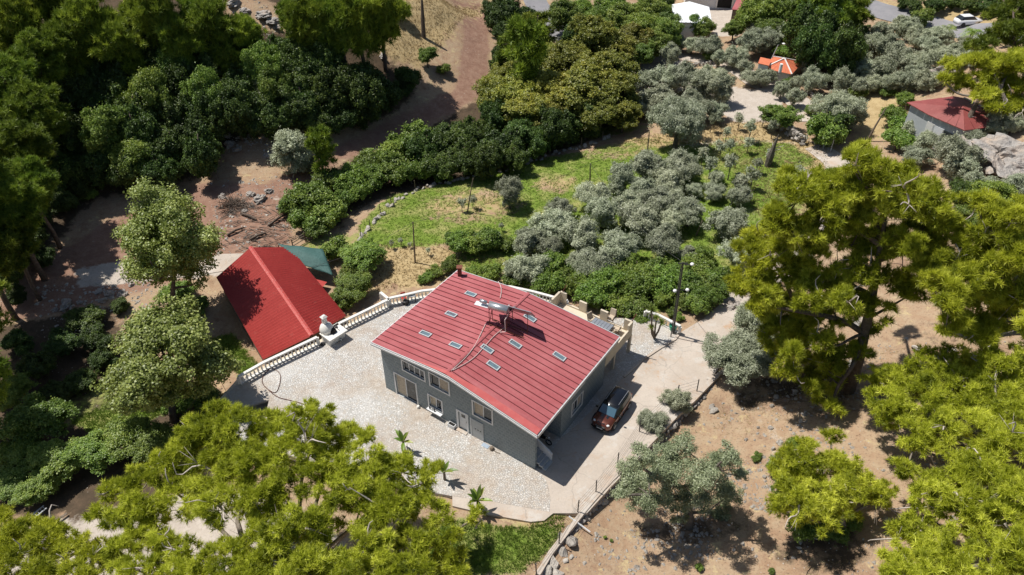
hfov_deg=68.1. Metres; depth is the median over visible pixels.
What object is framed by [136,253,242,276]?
path
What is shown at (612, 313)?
armchair
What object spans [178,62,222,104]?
broadleaf tree
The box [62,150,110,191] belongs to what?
dark shrub tree
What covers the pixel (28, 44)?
pine tree
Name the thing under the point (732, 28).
broadleaf tree
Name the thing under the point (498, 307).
solar water heater
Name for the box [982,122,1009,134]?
olive tree
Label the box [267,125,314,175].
olive tree
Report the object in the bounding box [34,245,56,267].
dark shrub tree
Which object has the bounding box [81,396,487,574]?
pine tree
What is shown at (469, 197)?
wooden pole
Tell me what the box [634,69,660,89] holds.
olive tree
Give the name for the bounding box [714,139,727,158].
young olive tree
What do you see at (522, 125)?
dark shrub tree
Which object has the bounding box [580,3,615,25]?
broadleaf tree
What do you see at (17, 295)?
dark shrub tree
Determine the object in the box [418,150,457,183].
dark shrub tree
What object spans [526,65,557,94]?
plane tree
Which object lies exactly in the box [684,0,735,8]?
grey building
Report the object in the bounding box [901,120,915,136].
olive tree
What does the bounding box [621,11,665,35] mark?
broadleaf tree
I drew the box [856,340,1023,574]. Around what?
pine tree
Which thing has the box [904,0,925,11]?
dark shrub tree
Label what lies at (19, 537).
pine tree
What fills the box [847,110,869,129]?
olive tree
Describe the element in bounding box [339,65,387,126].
dark shrub tree
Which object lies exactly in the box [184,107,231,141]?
dark shrub tree
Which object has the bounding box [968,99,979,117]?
bare pine trunk
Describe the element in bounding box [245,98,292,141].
dark shrub tree
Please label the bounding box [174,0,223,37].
pine tree
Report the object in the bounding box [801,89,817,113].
terrace wall
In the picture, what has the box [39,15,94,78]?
pine tree
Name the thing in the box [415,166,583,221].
power line
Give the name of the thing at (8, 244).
pine tree
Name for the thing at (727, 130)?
young olive tree
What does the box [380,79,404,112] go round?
dark shrub tree
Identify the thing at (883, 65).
olive tree
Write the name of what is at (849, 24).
dark shrub tree
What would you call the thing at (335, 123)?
dark shrub tree
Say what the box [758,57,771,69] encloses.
lean to
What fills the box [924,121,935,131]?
door
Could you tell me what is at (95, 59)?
dark shrub tree
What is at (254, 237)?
felled trunk
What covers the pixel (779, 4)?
broadleaf tree
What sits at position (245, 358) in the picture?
grass
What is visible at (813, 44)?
dark shrub tree
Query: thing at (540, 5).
road
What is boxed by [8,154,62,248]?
pine tree
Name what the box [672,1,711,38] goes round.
white house
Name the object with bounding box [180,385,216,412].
bush
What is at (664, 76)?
olive tree
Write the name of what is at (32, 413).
broadleaf tree
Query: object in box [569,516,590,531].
fallen post
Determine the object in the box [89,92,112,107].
dark shrub tree
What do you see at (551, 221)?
olive tree
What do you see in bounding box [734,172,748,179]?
olive tree
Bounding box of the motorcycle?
[540,433,551,445]
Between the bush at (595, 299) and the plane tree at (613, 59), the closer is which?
the bush at (595, 299)
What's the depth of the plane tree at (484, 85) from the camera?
102.87 m
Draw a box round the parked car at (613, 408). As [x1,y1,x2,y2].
[591,385,631,432]
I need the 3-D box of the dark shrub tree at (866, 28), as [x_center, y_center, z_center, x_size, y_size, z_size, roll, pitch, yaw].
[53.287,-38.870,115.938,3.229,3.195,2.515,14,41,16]
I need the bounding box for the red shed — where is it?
[731,0,743,19]
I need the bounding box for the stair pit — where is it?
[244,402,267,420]
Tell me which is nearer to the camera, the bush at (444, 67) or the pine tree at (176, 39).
the pine tree at (176, 39)
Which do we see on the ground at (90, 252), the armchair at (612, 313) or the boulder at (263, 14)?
the boulder at (263, 14)
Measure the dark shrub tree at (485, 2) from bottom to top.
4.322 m
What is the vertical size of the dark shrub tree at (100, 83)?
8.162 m
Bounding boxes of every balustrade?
[236,336,319,384]
[333,299,389,328]
[379,291,389,303]
[388,288,434,305]
[508,285,568,303]
[643,310,681,333]
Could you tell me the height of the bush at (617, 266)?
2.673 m
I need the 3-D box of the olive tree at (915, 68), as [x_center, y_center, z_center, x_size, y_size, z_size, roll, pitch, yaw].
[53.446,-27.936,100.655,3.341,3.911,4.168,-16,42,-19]
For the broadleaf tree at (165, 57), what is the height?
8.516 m
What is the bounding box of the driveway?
[452,299,738,522]
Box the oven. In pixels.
[319,314,347,345]
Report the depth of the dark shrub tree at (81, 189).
87.87 m
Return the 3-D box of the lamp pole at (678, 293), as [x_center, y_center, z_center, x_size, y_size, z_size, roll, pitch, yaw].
[14.478,1.257,65.499,1.410,8.213,0.675,0,39,0]
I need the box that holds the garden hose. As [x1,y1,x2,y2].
[262,368,280,392]
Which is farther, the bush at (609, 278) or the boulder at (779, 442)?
the bush at (609, 278)
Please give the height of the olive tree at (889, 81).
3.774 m
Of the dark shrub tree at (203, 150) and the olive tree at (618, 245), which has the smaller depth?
the olive tree at (618, 245)
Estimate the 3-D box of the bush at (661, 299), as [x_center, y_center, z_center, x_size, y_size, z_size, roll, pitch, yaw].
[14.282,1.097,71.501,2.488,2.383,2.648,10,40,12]
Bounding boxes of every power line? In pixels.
[309,223,410,267]
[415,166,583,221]
[590,163,680,260]
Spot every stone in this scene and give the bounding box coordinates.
[544,565,551,574]
[548,555,558,568]
[552,568,563,574]
[558,546,567,556]
[565,536,577,546]
[601,498,608,505]
[709,407,717,413]
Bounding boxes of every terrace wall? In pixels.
[655,60,714,71]
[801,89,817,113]
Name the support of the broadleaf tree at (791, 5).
on the ground at (90, 252)
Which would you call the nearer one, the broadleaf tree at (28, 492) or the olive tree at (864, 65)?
the broadleaf tree at (28, 492)
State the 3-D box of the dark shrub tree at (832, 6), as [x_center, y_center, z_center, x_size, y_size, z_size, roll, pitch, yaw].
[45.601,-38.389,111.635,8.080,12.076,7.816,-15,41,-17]
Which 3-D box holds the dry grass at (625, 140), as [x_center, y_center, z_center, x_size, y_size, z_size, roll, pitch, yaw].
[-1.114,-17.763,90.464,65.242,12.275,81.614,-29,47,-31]
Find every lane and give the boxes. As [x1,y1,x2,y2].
[633,53,819,120]
[723,144,848,304]
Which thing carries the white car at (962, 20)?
on the road at (881, 10)
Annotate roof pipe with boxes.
[451,324,485,370]
[453,328,503,369]
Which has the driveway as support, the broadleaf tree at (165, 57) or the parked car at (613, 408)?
the parked car at (613, 408)
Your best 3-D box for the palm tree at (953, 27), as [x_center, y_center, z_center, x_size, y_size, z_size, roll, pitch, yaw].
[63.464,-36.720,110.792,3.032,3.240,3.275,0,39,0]
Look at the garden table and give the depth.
64.27 m
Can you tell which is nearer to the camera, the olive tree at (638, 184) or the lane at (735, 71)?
the olive tree at (638, 184)
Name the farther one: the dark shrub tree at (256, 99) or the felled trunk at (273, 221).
the dark shrub tree at (256, 99)
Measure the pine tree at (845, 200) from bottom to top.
21.729 m
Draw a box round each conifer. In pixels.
[303,122,337,175]
[493,31,513,62]
[501,11,550,85]
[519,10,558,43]
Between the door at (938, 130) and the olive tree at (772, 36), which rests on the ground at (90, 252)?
the olive tree at (772, 36)
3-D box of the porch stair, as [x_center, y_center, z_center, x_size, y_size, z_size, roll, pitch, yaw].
[1.901,12.131,56.445,2.250,2.100,1.140,23,44,26]
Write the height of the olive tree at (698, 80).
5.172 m
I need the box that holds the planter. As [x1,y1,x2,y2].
[447,421,455,429]
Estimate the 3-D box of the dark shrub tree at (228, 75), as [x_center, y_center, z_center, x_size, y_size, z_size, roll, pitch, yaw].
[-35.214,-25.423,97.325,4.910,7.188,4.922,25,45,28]
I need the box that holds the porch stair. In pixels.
[537,438,552,470]
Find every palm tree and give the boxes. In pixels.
[942,24,957,38]
[960,26,982,36]
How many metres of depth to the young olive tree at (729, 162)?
87.36 m
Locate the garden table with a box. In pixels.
[591,317,613,330]
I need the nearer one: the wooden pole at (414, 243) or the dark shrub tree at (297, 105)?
the wooden pole at (414, 243)
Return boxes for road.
[523,0,563,41]
[865,0,1023,37]
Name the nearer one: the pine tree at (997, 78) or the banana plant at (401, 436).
the banana plant at (401, 436)
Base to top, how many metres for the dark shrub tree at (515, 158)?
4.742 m
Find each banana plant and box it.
[394,429,412,449]
[441,461,457,480]
[468,484,491,505]
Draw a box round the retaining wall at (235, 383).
[218,295,550,400]
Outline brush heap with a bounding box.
[213,189,258,212]
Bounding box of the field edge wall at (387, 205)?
[357,133,610,240]
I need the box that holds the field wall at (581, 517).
[535,369,724,574]
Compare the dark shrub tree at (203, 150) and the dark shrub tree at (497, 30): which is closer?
the dark shrub tree at (203, 150)
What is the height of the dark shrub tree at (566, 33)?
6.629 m
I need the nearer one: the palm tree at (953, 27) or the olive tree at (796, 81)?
the olive tree at (796, 81)
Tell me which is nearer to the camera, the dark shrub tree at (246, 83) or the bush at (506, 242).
the bush at (506, 242)
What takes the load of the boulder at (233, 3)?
on the ground at (90, 252)
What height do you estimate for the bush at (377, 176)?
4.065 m
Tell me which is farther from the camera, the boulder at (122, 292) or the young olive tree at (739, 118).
the young olive tree at (739, 118)
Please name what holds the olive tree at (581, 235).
on the ground at (90, 252)
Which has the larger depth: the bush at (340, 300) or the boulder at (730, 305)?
the bush at (340, 300)
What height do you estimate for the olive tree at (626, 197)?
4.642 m
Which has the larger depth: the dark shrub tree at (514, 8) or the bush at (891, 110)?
the dark shrub tree at (514, 8)
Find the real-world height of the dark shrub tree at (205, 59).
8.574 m
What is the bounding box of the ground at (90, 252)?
[0,0,1023,574]
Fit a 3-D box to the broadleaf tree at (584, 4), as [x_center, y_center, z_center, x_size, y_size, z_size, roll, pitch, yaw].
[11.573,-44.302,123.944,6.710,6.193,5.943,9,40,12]
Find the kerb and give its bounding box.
[623,333,680,377]
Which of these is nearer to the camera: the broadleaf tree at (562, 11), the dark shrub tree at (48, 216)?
the dark shrub tree at (48, 216)
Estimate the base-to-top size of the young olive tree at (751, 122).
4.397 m
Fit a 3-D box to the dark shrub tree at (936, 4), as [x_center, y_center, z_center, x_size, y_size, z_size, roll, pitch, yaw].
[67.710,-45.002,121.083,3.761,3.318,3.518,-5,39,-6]
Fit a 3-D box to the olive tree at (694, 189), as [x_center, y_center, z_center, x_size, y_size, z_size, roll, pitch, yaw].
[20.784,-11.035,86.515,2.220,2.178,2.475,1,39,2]
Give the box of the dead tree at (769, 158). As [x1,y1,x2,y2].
[764,134,781,166]
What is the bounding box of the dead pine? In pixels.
[421,0,425,38]
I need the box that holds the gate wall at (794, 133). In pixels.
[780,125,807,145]
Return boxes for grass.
[71,331,566,574]
[357,137,814,302]
[363,0,830,529]
[657,335,1014,573]
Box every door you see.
[393,371,418,404]
[456,409,468,434]
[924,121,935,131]
[931,125,944,141]
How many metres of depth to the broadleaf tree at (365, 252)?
77.74 m
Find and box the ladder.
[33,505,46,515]
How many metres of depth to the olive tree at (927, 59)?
101.80 m
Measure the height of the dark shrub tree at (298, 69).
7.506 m
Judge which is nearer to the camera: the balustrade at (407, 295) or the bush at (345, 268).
the balustrade at (407, 295)
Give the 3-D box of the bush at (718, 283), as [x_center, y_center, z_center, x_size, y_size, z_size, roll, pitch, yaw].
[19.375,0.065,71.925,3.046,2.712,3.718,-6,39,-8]
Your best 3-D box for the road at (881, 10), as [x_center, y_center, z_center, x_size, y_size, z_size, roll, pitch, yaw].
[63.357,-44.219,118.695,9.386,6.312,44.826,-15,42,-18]
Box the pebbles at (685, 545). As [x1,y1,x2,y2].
[575,337,1005,574]
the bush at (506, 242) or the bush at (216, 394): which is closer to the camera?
the bush at (216, 394)
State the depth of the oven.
66.44 m
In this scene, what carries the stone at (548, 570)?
on the ground at (90, 252)
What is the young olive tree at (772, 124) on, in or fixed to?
on the ground at (90, 252)
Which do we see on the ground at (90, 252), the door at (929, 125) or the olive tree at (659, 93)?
the olive tree at (659, 93)
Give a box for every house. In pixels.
[370,265,632,468]
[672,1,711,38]
[768,56,798,81]
[902,96,990,148]
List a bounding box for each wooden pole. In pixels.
[412,222,415,262]
[467,179,472,212]
[867,108,885,140]
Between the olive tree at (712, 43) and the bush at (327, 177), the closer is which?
the bush at (327, 177)
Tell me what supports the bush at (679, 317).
on the ground at (90, 252)
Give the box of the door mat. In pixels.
[481,442,489,448]
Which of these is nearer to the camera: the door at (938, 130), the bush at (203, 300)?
the bush at (203, 300)
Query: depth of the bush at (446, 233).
82.20 m
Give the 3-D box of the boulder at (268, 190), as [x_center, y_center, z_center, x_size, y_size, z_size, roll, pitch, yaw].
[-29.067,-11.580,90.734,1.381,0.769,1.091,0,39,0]
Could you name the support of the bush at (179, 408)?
on the ground at (90, 252)
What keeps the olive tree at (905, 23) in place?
on the ground at (90, 252)
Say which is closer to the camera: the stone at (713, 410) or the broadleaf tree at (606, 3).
the stone at (713, 410)
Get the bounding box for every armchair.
[587,311,596,321]
[608,308,616,320]
[611,323,622,334]
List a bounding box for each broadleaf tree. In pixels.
[0,370,40,411]
[0,392,81,441]
[0,435,46,471]
[0,463,31,501]
[8,469,59,506]
[25,432,85,487]
[54,429,117,476]
[77,100,128,154]
[98,413,152,461]
[108,138,152,174]
[121,65,173,108]
[125,419,176,462]
[155,46,193,83]
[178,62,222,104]
[239,39,281,81]
[256,64,293,102]
[333,270,371,302]
[340,235,387,271]
[418,45,438,67]
[547,0,584,35]
[570,0,592,15]
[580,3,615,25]
[591,0,625,10]
[605,1,642,28]
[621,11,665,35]
[632,0,673,19]
[632,42,654,69]
[645,28,672,61]
[650,7,681,20]
[655,16,684,45]
[663,0,675,11]
[684,12,704,36]
[693,15,716,37]
[720,19,744,40]
[733,9,748,28]
[737,0,781,26]
[755,16,784,29]
[757,102,804,131]
[766,0,786,20]
[783,0,797,19]
[955,204,989,232]
[968,179,1017,204]
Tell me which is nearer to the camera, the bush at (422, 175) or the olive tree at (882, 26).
the bush at (422, 175)
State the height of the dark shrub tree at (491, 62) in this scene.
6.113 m
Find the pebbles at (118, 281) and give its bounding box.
[34,0,293,338]
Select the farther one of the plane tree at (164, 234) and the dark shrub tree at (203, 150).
the dark shrub tree at (203, 150)
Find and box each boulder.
[59,301,71,311]
[61,298,71,303]
[94,289,102,294]
[99,297,107,302]
[103,290,114,297]
[117,289,127,296]
[224,140,233,147]
[226,0,240,7]
[232,147,241,151]
[239,7,250,14]
[245,190,255,196]
[253,194,265,204]
[255,10,271,19]
[262,152,270,158]
[264,188,273,193]
[266,17,278,24]
[272,24,281,29]
[723,300,740,310]
[776,439,783,444]
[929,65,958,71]
[961,132,1023,177]
[1002,157,1023,173]
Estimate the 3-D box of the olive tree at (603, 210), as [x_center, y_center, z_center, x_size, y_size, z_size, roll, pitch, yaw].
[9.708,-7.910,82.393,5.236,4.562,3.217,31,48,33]
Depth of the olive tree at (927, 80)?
98.00 m
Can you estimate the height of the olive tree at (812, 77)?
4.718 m
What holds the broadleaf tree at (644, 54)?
on the ground at (90, 252)
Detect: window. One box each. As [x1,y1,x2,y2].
[401,359,425,382]
[426,393,442,416]
[428,371,449,395]
[471,399,492,425]
[571,390,583,417]
[942,130,953,136]
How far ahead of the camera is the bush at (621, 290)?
72.20 m
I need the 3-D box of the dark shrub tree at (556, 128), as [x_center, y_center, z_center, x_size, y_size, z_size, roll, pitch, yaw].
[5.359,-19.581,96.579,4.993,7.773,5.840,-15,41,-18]
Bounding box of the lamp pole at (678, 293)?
[670,262,693,336]
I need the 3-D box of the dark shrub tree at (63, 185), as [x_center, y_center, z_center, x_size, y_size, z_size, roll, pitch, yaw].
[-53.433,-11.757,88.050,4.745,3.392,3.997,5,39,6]
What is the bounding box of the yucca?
[644,304,666,338]
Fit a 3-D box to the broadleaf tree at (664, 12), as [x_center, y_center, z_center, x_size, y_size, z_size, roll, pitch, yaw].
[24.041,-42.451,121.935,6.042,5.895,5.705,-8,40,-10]
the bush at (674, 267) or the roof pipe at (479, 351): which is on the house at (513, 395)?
the roof pipe at (479, 351)
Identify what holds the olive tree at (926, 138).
on the ground at (90, 252)
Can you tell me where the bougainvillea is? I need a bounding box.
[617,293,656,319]
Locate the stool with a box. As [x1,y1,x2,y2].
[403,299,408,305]
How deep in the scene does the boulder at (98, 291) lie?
77.97 m
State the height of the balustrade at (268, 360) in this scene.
0.938 m
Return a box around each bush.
[84,188,98,199]
[155,279,201,302]
[157,395,187,416]
[178,295,210,317]
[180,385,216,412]
[197,389,222,419]
[276,177,339,212]
[276,194,289,215]
[286,206,323,230]
[303,221,332,238]
[305,191,349,227]
[310,165,348,192]
[319,233,349,259]
[329,160,369,195]
[329,287,353,310]
[332,182,354,207]
[336,258,363,275]
[348,181,375,201]
[350,148,382,167]
[359,146,385,163]
[361,161,387,192]
[375,133,405,155]
[375,149,415,186]
[386,120,422,152]
[396,156,420,183]
[411,118,433,134]
[412,153,437,182]
[416,274,424,284]
[421,271,433,282]
[425,262,443,276]
[435,63,451,72]
[440,258,457,273]
[443,229,474,252]
[443,231,452,244]
[446,252,457,260]
[455,227,485,255]
[465,263,477,272]
[470,266,499,279]
[474,224,502,254]
[480,262,502,280]
[492,233,513,252]
[499,272,525,287]
[522,278,532,289]
[530,267,569,296]
[539,249,564,276]
[551,266,578,296]
[563,255,578,271]
[568,270,593,290]
[572,279,612,311]
[587,263,625,294]
[602,290,635,315]
[611,256,623,272]
[613,254,648,273]
[614,267,639,297]
[621,265,660,298]
[644,256,678,270]
[646,262,678,302]
[652,289,674,307]
[663,259,693,285]
[666,305,674,317]
[674,293,690,311]
[675,269,708,294]
[676,311,685,320]
[679,252,715,272]
[684,292,712,314]
[686,269,721,292]
[690,284,724,306]
[692,243,716,261]
[695,563,703,571]
[699,263,727,279]
[701,50,713,60]
[706,274,730,300]
[713,265,736,282]
[751,453,760,462]
[765,451,779,478]
[766,480,793,508]
[767,567,774,574]
[770,45,788,56]
[785,508,831,544]
[786,434,801,448]
[803,104,816,114]
[804,110,849,147]
[811,137,832,146]
[819,519,855,549]
[845,509,865,531]
[847,86,869,98]
[877,127,916,150]
[879,88,897,96]
[879,103,907,122]
[887,113,907,131]
[895,90,914,106]
[907,7,935,23]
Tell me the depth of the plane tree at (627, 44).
108.19 m
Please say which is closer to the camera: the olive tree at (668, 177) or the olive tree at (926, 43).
the olive tree at (668, 177)
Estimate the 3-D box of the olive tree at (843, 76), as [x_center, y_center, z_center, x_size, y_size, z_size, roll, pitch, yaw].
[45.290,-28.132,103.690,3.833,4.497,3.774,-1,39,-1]
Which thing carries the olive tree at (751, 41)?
on the ground at (90, 252)
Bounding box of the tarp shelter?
[278,244,335,286]
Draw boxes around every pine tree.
[0,0,50,53]
[0,50,48,120]
[0,77,71,156]
[0,117,58,224]
[0,156,48,281]
[0,212,42,300]
[0,233,20,321]
[0,277,16,380]
[0,346,13,442]
[0,503,129,574]
[5,26,69,85]
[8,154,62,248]
[26,0,64,23]
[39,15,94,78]
[51,0,122,38]
[79,12,149,74]
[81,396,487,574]
[116,0,175,48]
[150,9,209,64]
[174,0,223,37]
[181,0,236,58]
[208,41,241,74]
[222,11,269,49]
[272,0,293,27]
[278,0,332,46]
[302,0,371,44]
[318,0,365,62]
[326,0,393,62]
[375,0,412,72]
[720,220,837,384]
[751,135,972,417]
[763,426,909,539]
[790,0,806,15]
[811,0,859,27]
[852,0,875,29]
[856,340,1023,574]
[910,186,1023,349]
[935,46,1023,132]
[961,0,1023,51]
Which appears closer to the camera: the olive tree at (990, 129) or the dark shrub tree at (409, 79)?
the olive tree at (990, 129)
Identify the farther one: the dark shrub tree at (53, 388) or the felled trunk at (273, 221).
the felled trunk at (273, 221)
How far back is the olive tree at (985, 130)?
86.38 m
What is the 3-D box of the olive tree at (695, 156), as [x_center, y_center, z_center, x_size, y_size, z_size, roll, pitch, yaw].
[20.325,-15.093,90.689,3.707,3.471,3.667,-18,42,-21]
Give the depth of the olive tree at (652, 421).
59.19 m
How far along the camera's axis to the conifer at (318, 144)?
88.66 m
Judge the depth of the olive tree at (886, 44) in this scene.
107.39 m
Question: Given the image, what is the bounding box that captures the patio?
[224,299,676,511]
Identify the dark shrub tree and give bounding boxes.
[0,256,26,283]
[0,326,35,356]
[5,282,27,305]
[13,349,61,381]
[19,226,49,264]
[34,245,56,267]
[35,379,72,402]
[37,69,91,110]
[37,206,54,227]
[40,325,79,357]
[47,148,81,180]
[50,189,80,214]
[54,176,69,191]
[57,104,97,144]
[61,89,99,115]
[61,303,109,332]
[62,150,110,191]
[63,367,99,393]
[67,178,94,201]
[75,138,119,170]
[76,322,113,352]
[83,55,106,66]
[86,350,119,369]
[88,61,130,97]
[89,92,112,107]
[103,76,132,103]
[104,155,144,191]
[107,86,152,112]
[109,296,130,314]
[117,101,162,139]
[118,100,156,143]
[125,26,150,51]
[137,49,159,68]
[139,150,186,189]
[143,48,198,81]
[144,35,159,52]
[147,123,194,162]
[147,138,182,162]
[149,86,191,127]
[150,54,197,97]
[159,117,186,136]
[168,79,180,97]
[178,82,217,129]
[178,121,224,180]
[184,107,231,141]
[193,36,222,76]
[195,60,222,76]
[205,37,245,58]
[208,72,259,140]
[221,66,252,84]
[227,58,245,72]
[227,73,257,91]
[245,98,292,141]
[247,80,294,127]
[265,30,278,49]
[270,35,296,54]
[276,39,316,72]
[280,52,315,78]
[280,88,320,130]
[287,69,314,90]
[289,75,320,118]
[297,37,343,74]
[297,110,332,133]
[305,61,357,111]
[315,65,350,108]
[316,93,346,125]
[324,106,357,135]
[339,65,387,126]
[344,57,373,79]
[344,106,379,129]
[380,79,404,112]
[394,64,423,96]
[406,129,446,160]
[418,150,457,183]
[429,120,478,152]
[432,119,461,145]
[445,139,477,176]
[456,115,494,144]
[464,138,504,180]
[476,125,525,169]
[478,99,509,131]
[480,1,512,30]
[481,0,500,12]
[488,53,508,71]
[490,45,502,56]
[491,20,507,42]
[492,0,520,10]
[500,139,530,174]
[503,115,536,154]
[509,0,535,17]
[524,125,550,159]
[539,104,572,152]
[561,18,577,42]
[561,109,582,145]
[572,100,601,139]
[777,3,842,58]
[787,20,849,72]
[796,0,852,20]
[824,26,872,85]
[826,111,856,139]
[829,19,865,40]
[862,25,870,34]
[897,0,907,9]
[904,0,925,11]
[913,11,927,26]
[924,0,949,11]
[945,0,962,9]
[947,176,984,208]
[960,0,979,13]
[977,0,1001,17]
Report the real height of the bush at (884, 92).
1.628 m
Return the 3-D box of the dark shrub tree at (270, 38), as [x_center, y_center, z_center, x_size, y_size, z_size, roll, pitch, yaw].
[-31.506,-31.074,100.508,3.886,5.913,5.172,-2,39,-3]
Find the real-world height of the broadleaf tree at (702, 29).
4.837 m
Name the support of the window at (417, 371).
in the house at (513, 395)
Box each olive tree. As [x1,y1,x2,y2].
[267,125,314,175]
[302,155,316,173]
[456,197,467,211]
[467,194,476,206]
[493,174,523,208]
[502,253,552,287]
[512,225,549,256]
[525,205,574,239]
[539,233,563,254]
[543,196,572,212]
[556,212,599,252]
[564,251,579,268]
[572,180,614,203]
[572,246,615,277]
[583,195,619,228]
[599,225,645,262]
[607,159,635,195]
[607,425,749,529]
[611,189,643,226]
[615,199,660,238]
[626,175,656,197]
[629,145,667,179]
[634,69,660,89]
[636,184,675,217]
[636,407,670,441]
[637,91,656,114]
[639,82,677,114]
[645,222,683,257]
[646,93,708,148]
[649,63,681,90]
[651,167,685,187]
[656,385,697,415]
[657,181,685,202]
[659,41,680,65]
[659,208,689,231]
[663,149,703,180]
[667,194,705,226]
[668,34,686,49]
[669,58,697,92]
[669,146,698,162]
[674,244,704,257]
[679,87,716,113]
[682,36,700,54]
[682,68,716,99]
[684,182,703,197]
[691,33,724,54]
[697,143,709,165]
[698,326,776,389]
[700,204,750,241]
[701,64,726,73]
[703,69,736,103]
[703,180,727,200]
[704,100,729,122]
[704,155,721,178]
[708,111,717,132]
[708,169,724,183]
[711,49,729,67]
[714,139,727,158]
[716,234,752,267]
[722,126,733,140]
[724,42,750,67]
[724,150,738,180]
[725,183,753,206]
[726,138,737,152]
[731,175,751,187]
[732,301,780,346]
[734,112,745,127]
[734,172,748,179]
[735,30,764,53]
[735,59,754,72]
[739,69,759,85]
[741,137,754,153]
[744,21,755,30]
[744,115,759,137]
[745,26,781,53]
[745,165,761,187]
[751,68,778,87]
[752,154,764,167]
[768,119,779,137]
[772,80,789,99]
[775,20,790,45]
[785,87,807,104]
[788,75,803,89]
[794,161,809,175]
[799,66,832,91]
[801,58,819,73]
[807,88,871,117]
[831,65,859,90]
[847,75,870,91]
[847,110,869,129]
[853,58,873,76]
[855,50,872,61]
[862,72,882,92]
[863,31,887,56]
[867,53,898,77]
[870,18,899,34]
[873,32,907,57]
[881,71,905,91]
[885,46,914,71]
[891,14,910,28]
[894,71,915,91]
[896,15,921,40]
[900,145,936,167]
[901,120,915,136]
[903,23,933,48]
[903,50,938,69]
[904,62,927,88]
[911,68,943,91]
[912,34,943,52]
[913,129,938,148]
[928,23,956,45]
[929,44,949,66]
[932,130,991,179]
[938,42,966,63]
[942,154,983,179]
[956,35,974,51]
[960,129,987,139]
[964,169,999,182]
[980,128,994,134]
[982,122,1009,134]
[985,110,1023,131]
[1001,171,1023,194]
[1003,116,1023,134]
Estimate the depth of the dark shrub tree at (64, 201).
85.70 m
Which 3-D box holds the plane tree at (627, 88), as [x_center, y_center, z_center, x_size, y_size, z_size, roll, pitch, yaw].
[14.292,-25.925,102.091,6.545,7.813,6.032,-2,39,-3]
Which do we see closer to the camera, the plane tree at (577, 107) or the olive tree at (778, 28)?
the plane tree at (577, 107)
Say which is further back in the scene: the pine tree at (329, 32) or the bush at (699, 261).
the pine tree at (329, 32)
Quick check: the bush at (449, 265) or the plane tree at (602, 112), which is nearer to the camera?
the bush at (449, 265)
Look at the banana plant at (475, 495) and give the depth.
52.78 m
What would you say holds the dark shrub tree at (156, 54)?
on the ground at (90, 252)
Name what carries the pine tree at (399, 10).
on the ground at (90, 252)
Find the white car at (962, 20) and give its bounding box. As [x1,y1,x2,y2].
[953,14,982,26]
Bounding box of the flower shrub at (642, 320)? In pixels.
[634,313,650,323]
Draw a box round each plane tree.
[89,292,245,423]
[111,176,226,303]
[471,74,506,112]
[484,58,519,77]
[491,70,537,115]
[502,90,554,121]
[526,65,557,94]
[531,99,572,128]
[534,61,598,105]
[538,41,554,69]
[540,36,594,71]
[557,58,625,108]
[560,98,586,131]
[565,4,624,53]
[570,46,640,92]
[578,94,622,138]
[591,20,638,62]
[599,69,640,103]
[608,100,643,132]
[618,21,653,44]
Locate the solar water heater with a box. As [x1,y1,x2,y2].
[474,299,534,337]
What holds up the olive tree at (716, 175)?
on the ground at (90, 252)
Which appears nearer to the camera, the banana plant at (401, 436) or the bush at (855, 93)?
the banana plant at (401, 436)
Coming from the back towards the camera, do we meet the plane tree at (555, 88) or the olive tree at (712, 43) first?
the olive tree at (712, 43)
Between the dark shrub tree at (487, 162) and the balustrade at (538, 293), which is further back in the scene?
the dark shrub tree at (487, 162)
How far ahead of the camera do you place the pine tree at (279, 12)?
99.23 m
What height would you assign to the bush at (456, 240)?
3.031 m
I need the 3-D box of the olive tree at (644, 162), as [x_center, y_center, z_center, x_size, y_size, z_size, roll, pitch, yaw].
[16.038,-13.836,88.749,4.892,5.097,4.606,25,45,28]
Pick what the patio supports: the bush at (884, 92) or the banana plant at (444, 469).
the banana plant at (444, 469)
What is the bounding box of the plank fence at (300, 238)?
[291,225,328,245]
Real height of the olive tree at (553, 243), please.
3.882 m
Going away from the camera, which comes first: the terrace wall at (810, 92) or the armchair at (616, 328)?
the armchair at (616, 328)
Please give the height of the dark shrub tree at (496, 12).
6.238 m
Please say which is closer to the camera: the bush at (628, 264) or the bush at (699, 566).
the bush at (699, 566)
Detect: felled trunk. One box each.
[240,212,256,219]
[249,232,265,240]
[268,213,287,226]
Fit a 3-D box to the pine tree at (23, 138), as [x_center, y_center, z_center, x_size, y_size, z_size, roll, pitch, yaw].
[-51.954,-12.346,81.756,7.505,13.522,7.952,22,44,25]
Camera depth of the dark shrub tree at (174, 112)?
92.14 m
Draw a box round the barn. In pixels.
[216,246,345,364]
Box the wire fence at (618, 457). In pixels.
[535,379,698,574]
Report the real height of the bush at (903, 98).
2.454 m
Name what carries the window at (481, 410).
in the house at (513, 395)
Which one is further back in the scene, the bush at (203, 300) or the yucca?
the bush at (203, 300)
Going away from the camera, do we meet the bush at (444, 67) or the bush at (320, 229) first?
the bush at (320, 229)
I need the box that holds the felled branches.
[215,203,296,251]
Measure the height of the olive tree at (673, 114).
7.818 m
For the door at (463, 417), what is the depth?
58.79 m
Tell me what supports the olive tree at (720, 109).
on the ground at (90, 252)
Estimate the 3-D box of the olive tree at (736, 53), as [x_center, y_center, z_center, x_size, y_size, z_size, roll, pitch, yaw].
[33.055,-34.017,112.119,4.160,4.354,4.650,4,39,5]

